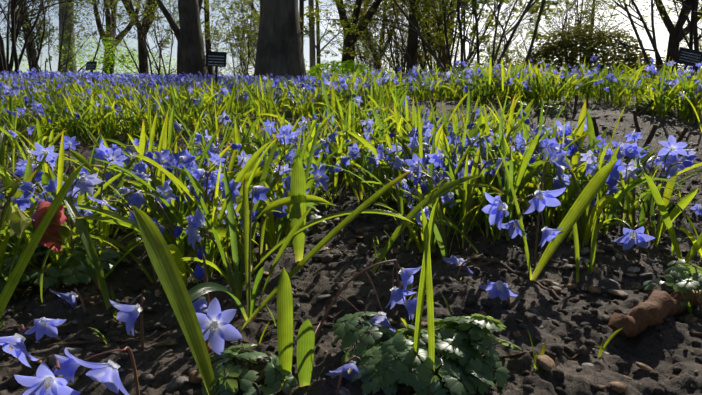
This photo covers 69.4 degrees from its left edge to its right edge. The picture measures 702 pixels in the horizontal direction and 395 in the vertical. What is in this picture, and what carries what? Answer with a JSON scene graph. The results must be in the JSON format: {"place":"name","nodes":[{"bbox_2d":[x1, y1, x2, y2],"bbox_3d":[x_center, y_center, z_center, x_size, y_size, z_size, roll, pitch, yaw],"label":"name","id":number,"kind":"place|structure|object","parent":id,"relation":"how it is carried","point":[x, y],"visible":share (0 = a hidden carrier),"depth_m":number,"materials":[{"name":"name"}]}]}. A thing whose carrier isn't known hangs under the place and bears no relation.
{"place":"outdoors","nodes":[
{"label":"outdoors","id":0,"kind":"place"},
{"bbox_2d":[0,94,701,394],"bbox_3d":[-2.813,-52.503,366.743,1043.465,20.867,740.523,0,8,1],"label":"ground","id":1,"kind":"structure","parent":0,"point":[641,382],"depth_m":0.46,"materials":[{"name":"soil"}]},
{"bbox_2d":[17,0,38,74],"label":"thin tree","id":2,"kind":"object","parent":1,"relation":"on","point":[28,47],"visible":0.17,"depth_m":14.17,"materials":[{"name":"brown plant"}]},
{"bbox_2d":[0,0,82,75],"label":"bare shrub","id":3,"kind":"object","parent":1,"relation":"on","point":[12,28],"visible":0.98,"depth_m":7.22,"materials":[{"name":"brown plant"}]},
{"bbox_2d":[1,0,112,73],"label":"bare shrub","id":4,"kind":"object","parent":1,"relation":"on","point":[29,32],"visible":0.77,"depth_m":9.37,"materials":[{"name":"brown plant"}]},
{"bbox_2d":[40,5,90,58],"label":"shrub","id":5,"kind":"object","parent":1,"relation":"on","point":[58,43],"visible":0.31,"depth_m":59.28,"materials":[{"name":"green plant"}]},
{"bbox_2d":[0,0,135,75],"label":"shrub","id":6,"kind":"object","parent":1,"relation":"on","point":[32,49],"visible":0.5,"depth_m":13.59,"materials":[{"name":"green plant"}]},
{"bbox_2d":[59,0,76,73],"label":"tree","id":7,"kind":"object","parent":1,"relation":"on","point":[70,68],"visible":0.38,"depth_m":19.47,"materials":[{"name":"green plant"}]},
{"bbox_2d":[4,34,176,77],"bbox_3d":[-11.615,-4.676,18.694,9.966,2.372,3.386,0,8,1],"label":"hedge","id":8,"kind":"object","parent":1,"relation":"on","point":[106,57],"visible":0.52,"depth_m":17.63,"materials":[{"name":"green plant"}]},
{"bbox_2d":[85,61,96,88],"bbox_3d":[-2.217,-0.979,4.348,0.100,0.370,0.030,2,8,13],"label":"plant label","id":9,"kind":"object","parent":1,"relation":"on","point":[91,65],"visible":0.85,"depth_m":4.33,"materials":[{"name":"plastic"}]},
{"bbox_2d":[92,0,178,75],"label":"twiggy tree","id":10,"kind":"object","parent":1,"relation":"on","point":[108,21],"visible":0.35,"depth_m":18.72,"materials":[{"name":"green plant"}]},
{"bbox_2d":[121,0,156,78],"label":"thin tree","id":11,"kind":"object","parent":1,"relation":"on","point":[141,59],"visible":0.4,"depth_m":16.39,"materials":[{"name":"brown plant"}]},
{"bbox_2d":[94,0,202,75],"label":"twiggy tree","id":12,"kind":"object","parent":1,"relation":"on","point":[171,22],"visible":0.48,"depth_m":15.18,"materials":[{"name":"brown plant"}]},
{"bbox_2d":[65,0,240,79],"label":"shrub","id":13,"kind":"object","parent":1,"relation":"on","point":[149,19],"visible":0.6,"depth_m":15.43,"materials":[{"name":"green plant"}]},
{"bbox_2d":[178,0,208,79],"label":"oak tree","id":14,"kind":"object","parent":1,"relation":"on","point":[193,60],"visible":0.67,"depth_m":12.44,"materials":[{"name":"brown plant"}]},
{"bbox_2d":[202,0,212,75],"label":"thin tree","id":15,"kind":"object","parent":1,"relation":"on","point":[210,68],"visible":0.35,"depth_m":18.37,"materials":[{"name":"brown plant"}]},
{"bbox_2d":[206,51,226,91],"bbox_3d":[-0.718,-0.589,2.703,0.105,0.370,0.032,1,8,-8],"label":"plant label","id":16,"kind":"object","parent":1,"relation":"on","point":[216,60],"visible":0.88,"depth_m":2.68,"materials":[{"name":"plastic"}]},
{"bbox_2d":[201,19,258,76],"bbox_3d":[-6.722,-7.927,28.382,5.005,6.192,4.451,0,8,1],"label":"shrub","id":17,"kind":"object","parent":1,"relation":"on","point":[237,61],"visible":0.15,"depth_m":27.68,"materials":[{"name":"green plant"}]},
{"bbox_2d":[213,5,257,70],"bbox_3d":[-7.008,-10.756,40.987,5.918,8.333,8.224,0,8,1],"label":"tree","id":18,"kind":"object","parent":1,"relation":"on","point":[242,48],"visible":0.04,"depth_m":39.86,"materials":[{"name":"green plant"}]},
{"bbox_2d":[216,0,258,39],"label":"twiggy tree","id":19,"kind":"object","parent":1,"relation":"on","point":[252,8],"visible":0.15,"depth_m":18.75,"materials":[{"name":"green plant"}]},
{"bbox_2d":[203,0,308,76],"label":"shrub","id":20,"kind":"object","parent":1,"relation":"on","point":[239,31],"visible":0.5,"depth_m":14.20,"materials":[{"name":"green plant"}]},
{"bbox_2d":[254,0,306,82],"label":"tree trunk","id":21,"kind":"object","parent":1,"relation":"on","point":[279,50],"visible":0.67,"depth_m":8.61,"materials":[{"name":"brown plant"}]},
{"bbox_2d":[124,60,459,77],"bbox_3d":[-1.930,-5.503,25.454,18.880,2.520,4.291,0,8,1],"label":"hedge","id":22,"kind":"object","parent":1,"relation":"on","point":[219,72],"visible":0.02,"depth_m":24.21,"materials":[{"name":"green plant"}]},
{"bbox_2d":[299,0,305,52],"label":"tree","id":23,"kind":"object","parent":1,"relation":"on","point":[301,7],"visible":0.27,"depth_m":21.09,"materials":[{"name":"brown plant"}]},
{"bbox_2d":[308,0,315,75],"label":"pale slim tree","id":24,"kind":"object","parent":1,"relation":"on","point":[312,55],"visible":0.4,"depth_m":15.89,"materials":[{"name":"grey plant"}]},
{"bbox_2d":[304,0,352,72],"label":"tree","id":25,"kind":"object","parent":1,"relation":"on","point":[317,46],"visible":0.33,"depth_m":57.29,"materials":[{"name":"brown plant"}]},
{"bbox_2d":[305,59,372,77],"bbox_3d":[-0.236,-2.288,9.691,1.723,0.687,1.091,0,8,1],"label":"bush","id":26,"kind":"object","parent":1,"relation":"on","point":[337,67],"visible":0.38,"depth_m":9.50,"materials":[{"name":"green plant"}]},
{"bbox_2d":[3,160,697,393],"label":"dead leaves","id":27,"kind":"object","parent":1,"relation":"on","point":[690,318],"visible":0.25,"depth_m":0.46,"materials":[{"name":"brown plant"}]},
{"bbox_2d":[0,56,701,394],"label":"scilla","id":28,"kind":"object","parent":1,"relation":"on","point":[168,259],"depth_m":0.61,"materials":[{"name":"green plant"}]},
{"bbox_2d":[0,60,701,394],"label":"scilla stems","id":29,"kind":"object","parent":1,"relation":"on","point":[22,329],"visible":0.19,"depth_m":0.61,"materials":[{"name":"green plant"}]},
{"bbox_2d":[0,108,701,394],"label":"pebbles","id":30,"kind":"object","parent":1,"relation":"on","point":[545,362],"visible":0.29,"depth_m":0.48,"materials":[{"name":"stone"}]},
{"bbox_2d":[0,90,701,394],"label":"leafy plant","id":31,"kind":"object","parent":1,"relation":"on","point":[420,379],"depth_m":0.34,"materials":[{"name":"green plant"}]},
{"bbox_2d":[0,158,701,394],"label":"soil crumbs","id":32,"kind":"object","parent":1,"relation":"on","point":[113,333],"visible":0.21,"depth_m":0.45,"materials":[{"name":"brown soil"}]},
{"bbox_2d":[0,56,701,115],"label":"scilla","id":33,"kind":"object","parent":1,"relation":"on","point":[125,79],"depth_m":2.74,"materials":[{"name":"blue plant"}]},
{"bbox_2d":[2,145,701,392],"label":"twigs","id":34,"kind":"object","parent":1,"relation":"on","point":[510,270],"visible":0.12,"depth_m":0.48,"materials":[{"name":"brown wood"}]},
{"bbox_2d":[335,0,380,75],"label":"forked tree","id":35,"kind":"object","parent":1,"relation":"on","point":[349,37],"visible":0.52,"depth_m":13.93,"materials":[{"name":"brown plant"}]},
{"bbox_2d":[304,0,441,72],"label":"shrub","id":36,"kind":"object","parent":1,"relation":"on","point":[363,52],"visible":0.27,"depth_m":18.53,"materials":[{"name":"green plant"}]},
{"bbox_2d":[324,7,427,72],"bbox_3d":[2.561,-8.373,28.308,6.681,7.432,10.357,-4,9,-26],"label":"shrub","id":37,"kind":"object","parent":1,"relation":"on","point":[376,46],"visible":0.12,"depth_m":28.19,"materials":[{"name":"green plant"}]},
{"bbox_2d":[354,0,406,69],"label":"tree","id":38,"kind":"object","parent":1,"relation":"on","point":[384,48],"visible":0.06,"depth_m":23.61,"materials":[{"name":"brown plant"}]},
{"bbox_2d":[317,0,470,77],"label":"veil shrub","id":39,"kind":"object","parent":1,"relation":"on","point":[401,64],"visible":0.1,"depth_m":16.99,"materials":[{"name":"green plant"}]},
{"bbox_2d":[345,0,467,75],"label":"veil shrub","id":40,"kind":"object","parent":1,"relation":"on","point":[398,14],"visible":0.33,"depth_m":15.07,"materials":[{"name":"green plant"}]},
{"bbox_2d":[405,0,418,76],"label":"dark tree","id":41,"kind":"object","parent":1,"relation":"on","point":[412,45],"visible":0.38,"depth_m":13.39,"materials":[{"name":"brown plant"}]},
{"bbox_2d":[365,21,482,73],"bbox_3d":[3.920,-6.787,25.898,7.747,5.033,4.132,-2,8,-13],"label":"shrub","id":42,"kind":"object","parent":1,"relation":"on","point":[423,58],"visible":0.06,"depth_m":25.60,"materials":[{"name":"green plant"}]},
{"bbox_2d":[407,1,455,77],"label":"twiggy tree","id":43,"kind":"object","parent":1,"relation":"on","point":[434,24],"visible":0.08,"depth_m":19.11,"materials":[{"name":"brown plant"}]},
{"bbox_2d":[316,0,547,76],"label":"yellow shrub","id":44,"kind":"object","parent":1,"relation":"on","point":[429,22],"visible":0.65,"depth_m":12.43,"materials":[{"name":"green plant"}]},
{"bbox_2d":[299,0,572,77],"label":"yellow shrub","id":45,"kind":"object","parent":1,"relation":"on","point":[534,7],"visible":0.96,"depth_m":10.96,"materials":[{"name":"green plant"}]},
{"bbox_2d":[352,0,523,77],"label":"shrub","id":46,"kind":"object","parent":1,"relation":"on","point":[455,55],"visible":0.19,"depth_m":15.94,"materials":[{"name":"green plant"}]},
{"bbox_2d":[480,14,554,70],"bbox_3d":[7.086,-5.536,21.430,3.709,3.911,3.984,0,8,1],"label":"shrub","id":47,"kind":"object","parent":1,"relation":"on","point":[506,54],"visible":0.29,"depth_m":20.96,"materials":[{"name":"green plant"}]},
{"bbox_2d":[430,95,688,177],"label":"shrub stubs","id":48,"kind":"object","parent":1,"relation":"on","point":[653,129],"visible":0.4,"depth_m":1.34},
{"bbox_2d":[455,47,701,77],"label":"hedge","id":49,"kind":"object","parent":1,"relation":"on","point":[517,59],"visible":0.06,"depth_m":19.93,"materials":[{"name":"green plant"}]},
{"bbox_2d":[535,0,629,49],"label":"tree","id":50,"kind":"object","parent":1,"relation":"on","point":[593,3],"visible":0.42,"depth_m":50.85,"materials":[{"name":"green plant"}]},
{"bbox_2d":[518,22,656,78],"bbox_3d":[5.017,-2.922,11.028,2.988,1.766,2.770,-5,9,-31],"label":"evergreen shrub","id":51,"kind":"object","parent":1,"relation":"on","point":[557,47],"visible":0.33,"depth_m":10.45,"materials":[{"name":"green plant"}]},
{"bbox_2d":[499,0,676,67],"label":"shrub","id":52,"kind":"object","parent":1,"relation":"on","point":[580,15],"visible":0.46,"depth_m":14.86,"materials":[{"name":"green plant"}]},
{"bbox_2d":[546,0,701,74],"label":"bare shrub","id":53,"kind":"object","parent":1,"relation":"on","point":[629,17],"visible":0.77,"depth_m":8.58,"materials":[{"name":"brown plant"}]},
{"bbox_2d":[563,0,701,73],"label":"tree","id":54,"kind":"object","parent":1,"relation":"on","point":[676,37],"visible":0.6,"depth_m":14.18,"materials":[{"name":"brown plant"}]},
{"bbox_2d":[583,0,701,80],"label":"bare shrub","id":55,"kind":"object","parent":1,"relation":"on","point":[694,27],"visible":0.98,"depth_m":6.45,"materials":[{"name":"brown plant"}]},
{"bbox_2d":[608,290,698,337],"bbox_3d":[0.253,0.090,0.412,0.119,0.030,0.024,-5,9,-30],"label":"root chunk","id":56,"kind":"object","parent":1,"relation":"on","point":[656,307],"visible":0.98,"depth_m":0.39,"materials":[{"name":"brown wood"}]},
{"bbox_2d":[664,0,701,73],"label":"veil shrub","id":57,"kind":"object","parent":1,"relation":"on","point":[687,37],"visible":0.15,"depth_m":18.86,"materials":[{"name":"green plant"}]},
{"bbox_2d":[676,47,701,69],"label":"plant label","id":58,"kind":"object","parent":1,"relation":"on","point":[688,57],"visible":0.69,"depth_m":2.42,"materials":[{"name":"plastic"}]},
{"bbox_2d":[680,1,701,67],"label":"veil shrub","id":59,"kind":"object","parent":1,"relation":"on","point":[699,34],"visible":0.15,"depth_m":17.22,"materials":[{"name":"green plant"}]},
{"bbox_2d":[0,0,701,80],"label":"sky","id":60,"kind":"structure","parent":0,"point":[662,39],"materials":[{"name":"white"}]}
]}

